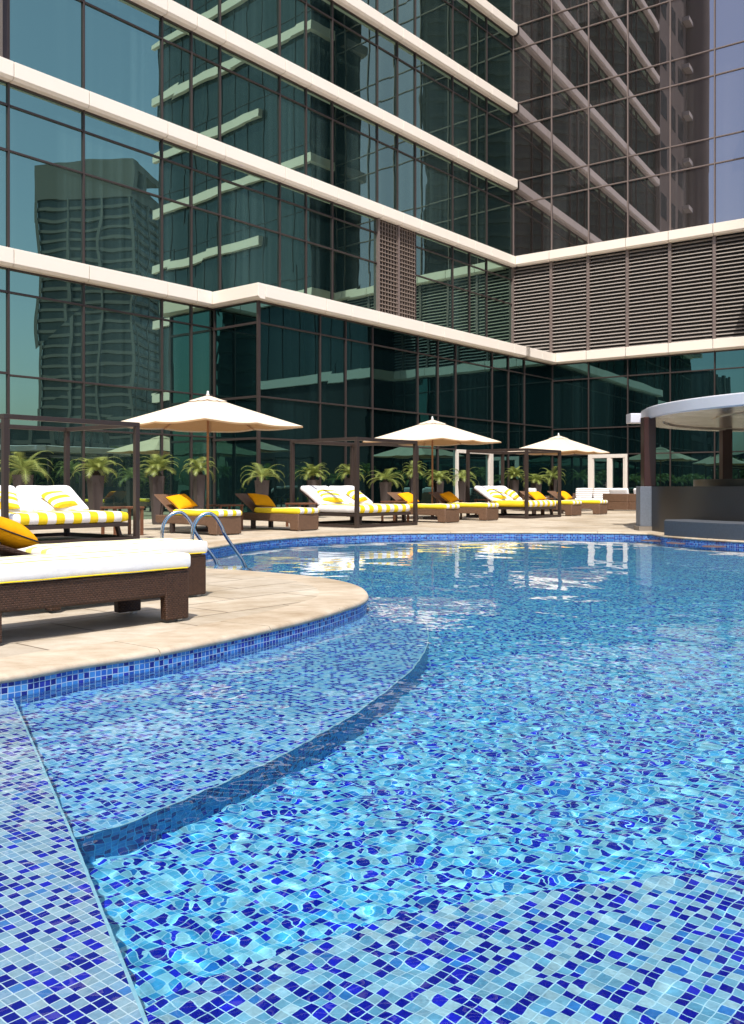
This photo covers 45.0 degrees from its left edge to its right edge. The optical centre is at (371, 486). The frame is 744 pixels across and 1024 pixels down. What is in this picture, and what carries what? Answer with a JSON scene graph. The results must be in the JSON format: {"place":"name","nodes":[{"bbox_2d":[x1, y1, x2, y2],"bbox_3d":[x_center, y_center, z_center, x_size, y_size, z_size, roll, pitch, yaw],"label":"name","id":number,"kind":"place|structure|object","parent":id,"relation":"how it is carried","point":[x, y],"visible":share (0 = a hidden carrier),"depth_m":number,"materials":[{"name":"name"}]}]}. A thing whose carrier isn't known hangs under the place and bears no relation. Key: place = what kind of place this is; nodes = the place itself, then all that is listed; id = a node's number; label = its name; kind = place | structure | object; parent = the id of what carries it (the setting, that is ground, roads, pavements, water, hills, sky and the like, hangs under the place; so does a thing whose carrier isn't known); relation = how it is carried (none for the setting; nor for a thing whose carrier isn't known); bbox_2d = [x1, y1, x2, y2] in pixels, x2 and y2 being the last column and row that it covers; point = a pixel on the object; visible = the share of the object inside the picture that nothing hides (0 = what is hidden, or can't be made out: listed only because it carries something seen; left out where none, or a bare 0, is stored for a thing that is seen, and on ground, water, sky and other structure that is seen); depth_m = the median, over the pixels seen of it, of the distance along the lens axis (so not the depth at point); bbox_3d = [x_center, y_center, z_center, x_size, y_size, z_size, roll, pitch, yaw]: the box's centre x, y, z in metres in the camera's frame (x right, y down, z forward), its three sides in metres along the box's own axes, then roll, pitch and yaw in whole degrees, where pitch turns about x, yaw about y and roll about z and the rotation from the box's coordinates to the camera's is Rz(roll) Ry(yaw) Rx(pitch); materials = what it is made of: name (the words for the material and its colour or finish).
{"place":"outdoors","nodes":[
{"label":"outdoors","id":0,"kind":"place"},
{"bbox_2d":[0,0,556,519],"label":"hotel building","id":1,"kind":"structure","parent":0,"point":[298,212],"depth_m":29.85,"materials":[{"name":"beige concrete"}]},
{"bbox_2d":[0,79,7,484],"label":"window","id":2,"kind":"structure","parent":1,"relation":"in","point":[3,84],"depth_m":23.74,"materials":[{"name":"teal glass"}]},
{"bbox_2d":[7,82,82,262],"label":"window","id":3,"kind":"structure","parent":1,"relation":"in","point":[44,133],"depth_m":24.64,"materials":[{"name":"teal glass"}]},
{"bbox_2d":[7,268,82,499],"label":"window","id":4,"kind":"structure","parent":1,"relation":"in","point":[44,312],"depth_m":24.66,"materials":[{"name":"teal glass"}]},
{"bbox_2d":[8,0,82,87],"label":"window","id":5,"kind":"structure","parent":1,"relation":"in","point":[45,36],"depth_m":24.75,"materials":[{"name":"blue glass"}]},
{"bbox_2d":[82,110,161,279],"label":"window","id":6,"kind":"structure","parent":1,"relation":"in","point":[121,164],"depth_m":26.56,"materials":[{"name":"teal glass"}]},
{"bbox_2d":[82,0,161,118],"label":"window","id":7,"kind":"structure","parent":1,"relation":"in","point":[121,39],"depth_m":26.63,"materials":[{"name":"blue glass"}]},
{"bbox_2d":[82,283,161,519],"bbox_3d":[-7.348,-2.395,26.617,0.086,6.790,2.766,0,0,39],"label":"window","id":8,"kind":"structure","parent":1,"relation":"in","point":[121,330],"depth_m":26.55,"materials":[{"name":"teal glass"}]},
{"bbox_2d":[161,139,190,286],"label":"window","id":9,"kind":"structure","parent":1,"relation":"in","point":[175,161],"depth_m":28.12,"materials":[{"name":"teal glass"}]},
{"bbox_2d":[161,16,190,129],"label":"window","id":10,"kind":"structure","parent":1,"relation":"in","point":[175,41],"depth_m":28.12,"materials":[{"name":"teal glass"}]},
{"bbox_2d":[161,298,190,514],"bbox_3d":[-6.116,-2.395,28.118,0.085,6.790,1.176,0,0,39],"label":"window","id":11,"kind":"structure","parent":1,"relation":"in","point":[175,315],"depth_m":28.12,"materials":[{"name":"teal glass"}]},
{"bbox_2d":[190,304,212,508],"bbox_3d":[-5.457,-2.395,28.956,0.086,6.790,0.956,0,0,39],"label":"window","id":12,"kind":"structure","parent":1,"relation":"in","point":[201,318],"depth_m":28.93,"materials":[{"name":"teal glass"}]},
{"bbox_2d":[190,0,218,23],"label":"window","id":13,"kind":"structure","parent":1,"relation":"in","point":[209,9],"depth_m":29.12,"materials":[{"name":"teal glass"}]},
{"bbox_2d":[190,150,219,291],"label":"window","id":14,"kind":"structure","parent":1,"relation":"in","point":[204,171],"depth_m":29.02,"materials":[{"name":"teal glass"}]},
{"bbox_2d":[190,31,219,140],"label":"window","id":15,"kind":"structure","parent":1,"relation":"in","point":[204,55],"depth_m":29.02,"materials":[{"name":"teal glass"}]},
{"bbox_2d":[212,300,260,511],"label":"window","id":16,"kind":"structure","parent":1,"relation":"in","point":[236,330],"depth_m":28.58,"materials":[{"name":"teal glass"}]},
{"bbox_2d":[219,0,278,54],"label":"window","id":17,"kind":"structure","parent":1,"relation":"in","point":[257,21],"depth_m":30.73,"materials":[{"name":"teal glass"}]},
{"bbox_2d":[219,160,279,289],"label":"window","id":18,"kind":"structure","parent":1,"relation":"in","point":[249,232],"depth_m":30.48,"materials":[{"name":"teal glass"}]},
{"bbox_2d":[219,45,279,163],"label":"window","id":19,"kind":"structure","parent":1,"relation":"in","point":[249,93],"depth_m":30.51,"materials":[{"name":"teal glass"}]},
{"bbox_2d":[257,300,319,507],"bbox_3d":[-2.644,-2.395,29.026,0.087,6.790,2.840,0,0,39],"label":"window","id":20,"kind":"structure","parent":1,"relation":"in","point":[289,335],"depth_m":29.02,"materials":[{"name":"teal glass"}]},
{"bbox_2d":[279,182,305,292],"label":"window","id":21,"kind":"structure","parent":1,"relation":"in","point":[292,207],"depth_m":32.12,"materials":[{"name":"teal glass"}]},
{"bbox_2d":[279,75,305,173],"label":"window","id":22,"kind":"structure","parent":1,"relation":"in","point":[292,106],"depth_m":32.12,"materials":[{"name":"teal glass"}]},
{"bbox_2d":[279,0,305,68],"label":"window","id":23,"kind":"structure","parent":1,"relation":"in","point":[291,12],"depth_m":32.16,"materials":[{"name":"teal glass"}]},
{"bbox_2d":[305,192,331,299],"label":"window","id":24,"kind":"structure","parent":1,"relation":"in","point":[318,216],"depth_m":33.18,"materials":[{"name":"teal glass"}]},
{"bbox_2d":[305,88,331,184],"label":"window","id":25,"kind":"structure","parent":1,"relation":"in","point":[318,118],"depth_m":33.18,"materials":[{"name":"teal glass"}]},
{"bbox_2d":[305,0,331,81],"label":"window","id":26,"kind":"structure","parent":1,"relation":"in","point":[318,17],"depth_m":33.22,"materials":[{"name":"teal glass"}]},
{"bbox_2d":[319,314,345,486],"bbox_3d":[-1.341,-2.395,30.644,0.085,6.790,1.333,0,0,39],"label":"window","id":27,"kind":"structure","parent":1,"relation":"in","point":[332,405],"depth_m":30.64,"materials":[{"name":"teal glass"}]},
{"bbox_2d":[331,201,376,309],"bbox_3d":[-0.652,-8.480,34.821,0.086,4.440,2.716,0,0,39],"label":"window","id":28,"kind":"structure","parent":1,"relation":"in","point":[353,232],"depth_m":34.76,"materials":[{"name":"teal glass"}]},
{"bbox_2d":[331,101,376,201],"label":"window","id":29,"kind":"structure","parent":1,"relation":"in","point":[353,135],"depth_m":34.76,"materials":[{"name":"teal glass"}]},
{"bbox_2d":[331,0,376,105],"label":"window","id":30,"kind":"structure","parent":1,"relation":"in","point":[353,40],"depth_m":34.75,"materials":[{"name":"teal glass"}]},
{"bbox_2d":[344,319,371,499],"bbox_3d":[-0.463,-2.395,31.721,0.085,6.790,1.494,0,0,39],"label":"window","id":31,"kind":"structure","parent":1,"relation":"in","point":[358,343],"depth_m":31.78,"materials":[{"name":"teal glass"}]},
{"bbox_2d":[376,123,397,209],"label":"window","id":32,"kind":"structure","parent":1,"relation":"in","point":[386,143],"depth_m":36.35,"materials":[{"name":"blue glass"}]},
{"bbox_2d":[376,28,397,115],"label":"window","id":33,"kind":"structure","parent":1,"relation":"in","point":[386,49],"depth_m":36.35,"materials":[{"name":"blue glass"}]},
{"bbox_2d":[371,325,417,503],"bbox_3d":[0.868,-2.395,33.350,0.085,6.790,2.763,0,0,39],"label":"window","id":34,"kind":"structure","parent":1,"relation":"in","point":[394,353],"depth_m":33.24,"materials":[{"name":"teal glass"}]},
{"bbox_2d":[396,41,414,125],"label":"window","id":35,"kind":"structure","parent":1,"relation":"in","point":[405,60],"depth_m":37.33,"materials":[{"name":"blue glass"}]},
{"bbox_2d":[397,0,413,33],"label":"window","id":36,"kind":"structure","parent":1,"relation":"in","point":[405,8],"depth_m":37.39,"materials":[{"name":"blue glass"}]},
{"bbox_2d":[397,133,414,216],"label":"window","id":37,"kind":"structure","parent":1,"relation":"in","point":[405,146],"depth_m":37.33,"materials":[{"name":"blue glass"}]},
{"bbox_2d":[417,335,437,503],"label":"window","id":38,"kind":"structure","parent":1,"relation":"in","point":[427,356],"depth_m":34.90,"materials":[{"name":"teal glass"}]},
{"bbox_2d":[414,142,452,231],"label":"window","id":39,"kind":"structure","parent":1,"relation":"in","point":[433,175],"depth_m":38.83,"materials":[{"name":"teal glass"}]},
{"bbox_2d":[414,52,452,144],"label":"window","id":40,"kind":"structure","parent":1,"relation":"in","point":[433,90],"depth_m":38.83,"materials":[{"name":"teal glass"}]},
{"bbox_2d":[414,0,452,58],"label":"window","id":41,"kind":"structure","parent":1,"relation":"in","point":[432,18],"depth_m":39.00,"materials":[{"name":"teal glass"}]},
{"bbox_2d":[415,232,452,328],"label":"window","id":42,"kind":"structure","parent":1,"relation":"in","point":[433,257],"depth_m":38.88,"materials":[{"name":"teal glass"}]},
{"bbox_2d":[437,340,455,502],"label":"window","id":43,"kind":"structure","parent":1,"relation":"in","point":[446,360],"depth_m":35.95,"materials":[{"name":"teal glass"}]},
{"bbox_2d":[452,246,469,332],"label":"window","id":44,"kind":"structure","parent":1,"relation":"in","point":[460,262],"depth_m":40.50,"materials":[{"name":"teal glass"}]},
{"bbox_2d":[452,161,469,237],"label":"window","id":45,"kind":"structure","parent":1,"relation":"in","point":[460,179],"depth_m":40.50,"materials":[{"name":"teal glass"}]},
{"bbox_2d":[452,76,469,153],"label":"window","id":46,"kind":"structure","parent":1,"relation":"in","point":[460,94],"depth_m":40.50,"materials":[{"name":"teal glass"}]},
{"bbox_2d":[452,0,469,69],"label":"window","id":47,"kind":"structure","parent":1,"relation":"in","point":[460,9],"depth_m":40.50,"materials":[{"name":"teal glass"}]},
{"bbox_2d":[455,343,491,449],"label":"window","id":48,"kind":"structure","parent":1,"relation":"in","point":[473,367],"depth_m":37.49,"materials":[{"name":"teal glass"}]},
{"bbox_2d":[455,449,492,502],"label":"door","id":49,"kind":"structure","parent":1,"relation":"in","point":[484,462],"depth_m":37.67,"materials":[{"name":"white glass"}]},
{"bbox_2d":[469,252,486,336],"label":"window","id":50,"kind":"structure","parent":1,"relation":"in","point":[477,267],"depth_m":41.60,"materials":[{"name":"green glass"}]},
{"bbox_2d":[469,170,486,244],"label":"window","id":51,"kind":"structure","parent":1,"relation":"in","point":[477,187],"depth_m":41.60,"materials":[{"name":"teal glass"}]},
{"bbox_2d":[469,87,486,162],"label":"window","id":52,"kind":"structure","parent":1,"relation":"in","point":[477,104],"depth_m":41.60,"materials":[{"name":"teal glass"}]},
{"bbox_2d":[469,4,486,80],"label":"window","id":53,"kind":"structure","parent":1,"relation":"in","point":[477,21],"depth_m":41.60,"materials":[{"name":"teal glass"}]},
{"bbox_2d":[486,258,511,342],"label":"window","id":54,"kind":"structure","parent":1,"relation":"in","point":[498,275],"depth_m":43.03,"materials":[{"name":"green glass"}]},
{"bbox_2d":[486,178,512,254],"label":"window","id":55,"kind":"structure","parent":1,"relation":"in","point":[499,198],"depth_m":43.10,"materials":[{"name":"teal glass"}]},
{"bbox_2d":[486,97,512,176],"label":"window","id":56,"kind":"structure","parent":1,"relation":"in","point":[499,121],"depth_m":43.10,"materials":[{"name":"teal glass"}]},
{"bbox_2d":[486,17,512,98],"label":"window","id":57,"kind":"structure","parent":1,"relation":"in","point":[499,43],"depth_m":43.10,"materials":[{"name":"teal glass"}]},
{"bbox_2d":[491,351,508,487],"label":"window","id":58,"kind":"structure","parent":1,"relation":"in","point":[499,362],"depth_m":39.09,"materials":[{"name":"teal glass"}]},
{"bbox_2d":[507,355,523,494],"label":"window","id":59,"kind":"structure","parent":1,"relation":"in","point":[515,373],"depth_m":40.15,"materials":[{"name":"teal glass"}]},
{"bbox_2d":[523,359,552,495],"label":"window","id":60,"kind":"structure","parent":1,"relation":"in","point":[537,376],"depth_m":41.77,"materials":[{"name":"teal glass"}]},
{"bbox_2d":[0,509,663,657],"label":"pool deck","id":61,"kind":"structure","parent":0,"point":[226,597],"depth_m":8.17,"materials":[{"name":"stone"}]},
{"bbox_2d":[0,451,53,487],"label":"potted palm","id":62,"kind":"object","parent":61,"relation":"on","point":[23,477],"visible":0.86,"depth_m":20.65,"materials":[{"name":"plant"}]},
{"bbox_2d":[0,485,128,535],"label":"daybed","id":63,"kind":"object","parent":61,"relation":"on","point":[36,511],"visible":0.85,"depth_m":16.20,"materials":[{"name":"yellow fabric"}]},
{"bbox_2d":[39,491,77,507],"bbox_3d":[-5.917,0.240,16.975,0.500,0.206,0.620,36,15,16],"label":"throw cushion","id":64,"kind":"object","parent":63,"relation":"on","point":[58,499],"visible":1,"depth_m":16.82,"materials":[{"name":"yellow fabric"}]},
{"bbox_2d":[0,414,139,543],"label":"cabana frame","id":65,"kind":"object","parent":61,"relation":"on","point":[5,426],"visible":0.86,"depth_m":16.54,"materials":[{"name":"brown wood"}]},
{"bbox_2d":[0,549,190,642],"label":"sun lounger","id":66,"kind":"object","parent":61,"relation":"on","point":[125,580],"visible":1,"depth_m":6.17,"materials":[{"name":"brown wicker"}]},
{"bbox_2d":[70,457,124,510],"bbox_3d":[-6.829,0.126,22.253,1.228,1.748,1.304,0,0,27],"label":"potted palm","id":67,"kind":"object","parent":61,"relation":"on","point":[96,479],"visible":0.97,"depth_m":22.15,"materials":[{"name":"ceramic"}]},
{"bbox_2d":[0,538,207,610],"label":"sun lounger","id":68,"kind":"object","parent":61,"relation":"on","point":[195,550],"visible":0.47,"depth_m":7.86,"materials":[{"name":"white fabric"}]},
{"bbox_2d":[0,516,41,548],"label":"throw cushion","id":69,"kind":"object","parent":68,"relation":"on","point":[15,535],"visible":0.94,"depth_m":6.86,"materials":[{"name":"yellow fabric"}]},
{"bbox_2d":[140,454,177,524],"bbox_3d":[-5.649,0.064,23.672,1.156,1.871,1.267,0,0,-11],"label":"potted palm","id":70,"kind":"object","parent":61,"relation":"on","point":[156,482],"visible":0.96,"depth_m":23.57,"materials":[{"name":"ceramic"}]},
{"bbox_2d":[154,494,241,535],"bbox_3d":[-3.711,0.585,19.077,2.099,0.831,0.722,0,0,39],"label":"sun lounger","id":71,"kind":"object","parent":61,"relation":"on","point":[230,520],"visible":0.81,"depth_m":18.59,"materials":[{"name":"wicker"}]},
{"bbox_2d":[179,457,217,508],"bbox_3d":[-4.775,0.091,24.786,1.069,1.818,1.006,0,0,19],"label":"potted palm","id":72,"kind":"object","parent":61,"relation":"on","point":[199,479],"visible":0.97,"depth_m":24.69,"materials":[{"name":"plant"}]},
{"bbox_2d":[123,391,302,531],"bbox_3d":[-3.670,-0.570,20.100,3.012,3.140,3.012,0,0,36],"label":"garden umbrella","id":73,"kind":"object","parent":61,"relation":"on","point":[207,413],"visible":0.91,"depth_m":19.84,"materials":[{"name":"beige fabric"}]},
{"bbox_2d":[240,463,285,494],"bbox_3d":[-3.265,0.144,26.598,1.345,1.711,1.389,0,0,12],"label":"potted palm","id":74,"kind":"object","parent":61,"relation":"on","point":[262,486],"visible":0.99,"depth_m":26.52,"materials":[{"name":"plant"}]},
{"bbox_2d":[235,493,318,530],"bbox_3d":[-2.225,0.585,20.892,2.099,0.831,0.722,0,0,38],"label":"sun lounger","id":75,"kind":"object","parent":61,"relation":"on","point":[299,518],"visible":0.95,"depth_m":20.42,"materials":[{"name":"wicker"}]},
{"bbox_2d":[290,437,417,527],"bbox_3d":[-0.452,-0.090,23.060,2.240,2.180,2.430,0,0,39],"label":"cabana frame","id":76,"kind":"object","parent":61,"relation":"on","point":[354,463],"visible":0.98,"depth_m":22.80,"materials":[{"name":"brown wood"}]},
{"bbox_2d":[300,486,410,523],"bbox_3d":[-0.426,0.443,23.039,2.033,0.935,2.122,0,0,39],"label":"daybed","id":77,"kind":"object","parent":61,"relation":"on","point":[368,507],"visible":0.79,"depth_m":22.57,"materials":[{"name":"white fabric"}]},
{"bbox_2d":[366,468,404,503],"bbox_3d":[0.423,0.172,31.165,1.432,1.656,1.387,0,0,-9],"label":"potted palm","id":78,"kind":"object","parent":61,"relation":"on","point":[385,485],"visible":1,"depth_m":31.04,"materials":[{"name":"plant"}]},
{"bbox_2d":[387,492,459,522],"bbox_3d":[1.440,0.585,25.370,2.099,0.831,0.722,0,0,40],"label":"sun lounger","id":79,"kind":"object","parent":61,"relation":"on","point":[445,513],"visible":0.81,"depth_m":24.76,"materials":[{"name":"wicker"}]},
{"bbox_2d":[363,416,500,519],"bbox_3d":[1.840,-0.570,27.400,3.012,3.140,3.012,0,0,41],"label":"garden umbrella","id":80,"kind":"object","parent":61,"relation":"on","point":[432,432],"visible":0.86,"depth_m":27.07,"materials":[{"name":"beige fabric"}]},
{"bbox_2d":[429,492,498,520],"bbox_3d":[2.740,0.585,26.958,2.099,0.831,0.722,0,0,38],"label":"sun lounger","id":81,"kind":"object","parent":61,"relation":"on","point":[486,511],"visible":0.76,"depth_m":26.36,"materials":[{"name":"wicker"}]},
{"bbox_2d":[466,448,560,518],"bbox_3d":[4.621,-0.090,29.257,2.240,2.180,2.240,0,0,39],"label":"cabana frame","id":82,"kind":"object","parent":61,"relation":"on","point":[526,452],"visible":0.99,"depth_m":29.07,"materials":[{"name":"brown wood"}]},
{"bbox_2d":[473,486,555,513],"bbox_3d":[4.647,0.443,29.236,2.033,0.934,1.932,0,0,39],"label":"daybed","id":83,"kind":"object","parent":61,"relation":"on","point":[511,503],"visible":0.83,"depth_m":28.80,"materials":[{"name":"white fabric"}]},
{"bbox_2d":[519,491,581,515],"bbox_3d":[6.185,0.585,31.167,2.099,0.831,0.722,0,0,41],"label":"sun lounger","id":84,"kind":"object","parent":61,"relation":"on","point":[571,508],"visible":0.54,"depth_m":30.47,"materials":[{"name":"wicker"}]},
{"bbox_2d":[508,433,609,511],"bbox_3d":[7.450,-0.570,35.900,3.012,3.140,3.012,0,0,38],"label":"garden umbrella","id":85,"kind":"object","parent":61,"relation":"on","point":[565,446],"visible":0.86,"depth_m":35.47,"materials":[{"name":"white fabric"}]},
{"bbox_2d":[547,491,607,514],"bbox_3d":[7.476,0.585,32.745,2.099,0.831,0.722,0,0,38],"label":"sun lounger","id":86,"kind":"object","parent":61,"relation":"on","point":[599,507],"visible":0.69,"depth_m":32.11,"materials":[{"name":"wicker"}]},
{"bbox_2d":[571,488,609,499],"bbox_3d":[9.483,0.513,38.598,1.750,0.894,0.805,0,0,18],"label":"wicker sofa","id":87,"kind":"object","parent":61,"relation":"on","point":[588,494],"visible":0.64,"depth_m":38.60,"materials":[{"name":"white fabric"}]},
{"bbox_2d":[603,488,628,509],"bbox_3d":[10.264,0.513,37.202,0.805,0.894,1.150,0,0,-44],"label":"wicker sofa","id":88,"kind":"object","parent":61,"relation":"on","point":[617,498],"visible":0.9,"depth_m":36.90,"materials":[{"name":"brown wicker"}]},
{"bbox_2d":[511,0,743,500],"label":"hotel building","id":89,"kind":"structure","parent":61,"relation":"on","point":[627,285],"depth_m":40.59,"materials":[{"name":"beige metal"}]},
{"bbox_2d":[513,173,550,255],"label":"window","id":90,"kind":"structure","parent":89,"relation":"in","point":[532,197],"depth_m":43.41,"materials":[{"name":"grey glass"}]},
{"bbox_2d":[513,93,550,179],"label":"window","id":91,"kind":"structure","parent":89,"relation":"in","point":[532,119],"depth_m":43.41,"materials":[{"name":"grey glass"}]},
{"bbox_2d":[513,14,550,101],"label":"window","id":92,"kind":"structure","parent":89,"relation":"in","point":[532,42],"depth_m":43.41,"materials":[{"name":"grey glass"}]},
{"bbox_2d":[513,0,550,24],"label":"window","id":93,"kind":"structure","parent":89,"relation":"in","point":[524,11],"depth_m":43.51,"materials":[{"name":"grey glass"}]},
{"bbox_2d":[551,165,587,249],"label":"window","id":94,"kind":"structure","parent":89,"relation":"in","point":[569,187],"depth_m":42.30,"materials":[{"name":"grey glass"}]},
{"bbox_2d":[551,83,587,171],"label":"window","id":95,"kind":"structure","parent":89,"relation":"in","point":[569,107],"depth_m":42.30,"materials":[{"name":"grey glass"}]},
{"bbox_2d":[551,2,587,92],"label":"window","id":96,"kind":"structure","parent":89,"relation":"in","point":[569,27],"depth_m":42.30,"materials":[{"name":"grey glass"}]},
{"bbox_2d":[553,362,587,500],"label":"window","id":97,"kind":"structure","parent":89,"relation":"in","point":[570,380],"depth_m":42.24,"materials":[{"name":"teal glass"}]},
{"bbox_2d":[588,156,626,243],"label":"window","id":98,"kind":"structure","parent":89,"relation":"in","point":[607,180],"depth_m":41.22,"materials":[{"name":"grey glass"}]},
{"bbox_2d":[588,73,626,163],"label":"window","id":99,"kind":"structure","parent":89,"relation":"in","point":[607,97],"depth_m":41.22,"materials":[{"name":"grey glass"}]},
{"bbox_2d":[588,0,626,82],"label":"window","id":100,"kind":"structure","parent":89,"relation":"in","point":[607,19],"depth_m":41.24,"materials":[{"name":"grey glass"}]},
{"bbox_2d":[588,358,626,454],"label":"window","id":101,"kind":"structure","parent":89,"relation":"in","point":[607,379],"depth_m":41.19,"materials":[{"name":"teal glass"}]},
{"bbox_2d":[588,454,626,488],"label":"door","id":102,"kind":"structure","parent":89,"relation":"in","point":[604,470],"depth_m":41.10,"materials":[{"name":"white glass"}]},
{"bbox_2d":[627,147,668,237],"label":"window","id":103,"kind":"structure","parent":89,"relation":"in","point":[647,172],"depth_m":40.11,"materials":[{"name":"grey glass"}]},
{"bbox_2d":[627,61,668,155],"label":"window","id":104,"kind":"structure","parent":89,"relation":"in","point":[647,87],"depth_m":40.11,"materials":[{"name":"grey glass"}]},
{"bbox_2d":[627,0,668,71],"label":"window","id":105,"kind":"structure","parent":89,"relation":"in","point":[647,20],"depth_m":40.13,"materials":[{"name":"grey glass"}]},
{"bbox_2d":[627,355,668,493],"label":"window","id":106,"kind":"structure","parent":89,"relation":"in","point":[647,377],"depth_m":40.19,"materials":[{"name":"teal glass"}]},
{"bbox_2d":[669,137,713,230],"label":"window","id":107,"kind":"structure","parent":89,"relation":"in","point":[691,164],"depth_m":39.01,"materials":[{"name":"grey glass"}]},
{"bbox_2d":[669,49,713,145],"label":"window","id":108,"kind":"structure","parent":89,"relation":"in","point":[691,77],"depth_m":39.01,"materials":[{"name":"grey glass"}]},
{"bbox_2d":[669,0,713,60],"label":"window","id":109,"kind":"structure","parent":89,"relation":"in","point":[691,22],"depth_m":39.03,"materials":[{"name":"grey glass"}]},
{"bbox_2d":[669,351,713,485],"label":"window","id":110,"kind":"structure","parent":89,"relation":"in","point":[691,375],"depth_m":39.03,"materials":[{"name":"teal glass"}]},
{"bbox_2d":[714,130,743,222],"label":"window","id":111,"kind":"structure","parent":89,"relation":"in","point":[728,148],"depth_m":38.09,"materials":[{"name":"blue glass"}]},
{"bbox_2d":[714,40,743,136],"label":"window","id":112,"kind":"structure","parent":89,"relation":"in","point":[728,59],"depth_m":38.09,"materials":[{"name":"blue glass"}]},
{"bbox_2d":[714,0,743,47],"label":"window","id":113,"kind":"structure","parent":89,"relation":"in","point":[728,14],"depth_m":38.10,"materials":[{"name":"blue glass"}]},
{"bbox_2d":[714,348,743,478],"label":"window","id":114,"kind":"structure","parent":89,"relation":"in","point":[728,364],"depth_m":38.01,"materials":[{"name":"teal glass"}]},
{"bbox_2d":[626,392,743,540],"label":"pool bar","id":115,"kind":"object","parent":61,"relation":"on","point":[708,508],"visible":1,"depth_m":19.20,"materials":[{"name":"stone"}]},
{"bbox_2d":[0,537,743,1023],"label":"water","id":116,"kind":"structure","parent":0,"point":[474,781],"depth_m":3.15,"materials":[{"name":"blue liquid"}]},
{"bbox_2d":[0,534,743,698],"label":"pool wall","id":117,"kind":"structure","parent":0,"point":[30,686],"depth_m":6.22,"materials":[{"name":"tile"}]},
{"label":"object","id":118,"kind":"structure","parent":117,"relation":"on","visible":0},
{"bbox_2d":[0,531,743,683],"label":"coping","id":119,"kind":"object","parent":118,"relation":"on","point":[334,597],"visible":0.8,"depth_m":6.39,"materials":[{"name":"stone"}]},
{"bbox_2d":[160,510,246,567],"bbox_3d":[-2.338,1.171,12.616,1.186,1.659,0.783,0,0,-24],"label":"pool ladder","id":120,"kind":"object","parent":119,"relation":"attached to","point":[193,528],"visible":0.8,"depth_m":12.46,"materials":[{"name":"silver metal"}]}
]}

